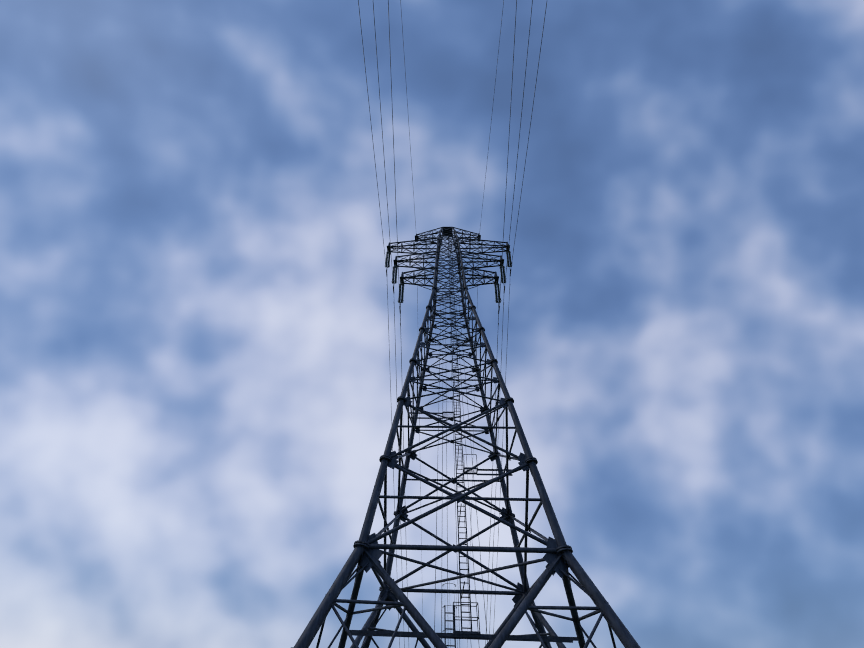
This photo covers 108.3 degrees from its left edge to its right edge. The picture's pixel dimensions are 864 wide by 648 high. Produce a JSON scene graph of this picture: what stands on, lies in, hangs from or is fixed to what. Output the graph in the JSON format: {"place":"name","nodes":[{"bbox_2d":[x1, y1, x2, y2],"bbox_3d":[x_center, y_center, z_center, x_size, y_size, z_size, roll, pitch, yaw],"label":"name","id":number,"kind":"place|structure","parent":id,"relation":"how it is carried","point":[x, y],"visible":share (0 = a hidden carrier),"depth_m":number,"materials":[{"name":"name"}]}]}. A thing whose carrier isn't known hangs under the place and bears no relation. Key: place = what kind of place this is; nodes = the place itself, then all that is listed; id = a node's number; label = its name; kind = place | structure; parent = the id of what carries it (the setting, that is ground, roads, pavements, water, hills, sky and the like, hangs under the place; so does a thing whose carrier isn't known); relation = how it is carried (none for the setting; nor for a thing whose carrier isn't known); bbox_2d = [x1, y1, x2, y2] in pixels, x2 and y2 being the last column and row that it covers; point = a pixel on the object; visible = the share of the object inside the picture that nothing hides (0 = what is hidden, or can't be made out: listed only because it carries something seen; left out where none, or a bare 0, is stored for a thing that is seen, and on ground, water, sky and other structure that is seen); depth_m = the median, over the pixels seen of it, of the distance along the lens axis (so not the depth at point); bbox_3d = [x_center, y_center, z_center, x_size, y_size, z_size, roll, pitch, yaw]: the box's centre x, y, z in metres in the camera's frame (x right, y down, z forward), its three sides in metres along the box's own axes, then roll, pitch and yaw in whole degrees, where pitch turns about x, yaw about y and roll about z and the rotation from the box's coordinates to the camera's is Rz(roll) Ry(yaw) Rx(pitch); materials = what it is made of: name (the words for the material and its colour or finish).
{"place":"outdoors","nodes":[
{"label":"outdoors","id":0,"kind":"place"},
{"bbox_2d":[0,0,863,647],"label":"sky","id":1,"kind":"structure","parent":0,"point":[197,401],"materials":[{"name":"blue"}]},
{"bbox_3d":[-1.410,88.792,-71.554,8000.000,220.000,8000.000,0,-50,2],"label":"ground","id":2,"kind":"structure","parent":0,"visible":0},
{"bbox_2d":[291,0,640,647],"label":"transmission tower","id":3,"kind":"structure","parent":2,"relation":"on","point":[367,553],"depth_m":19.62,"materials":[{"name":"metal"}]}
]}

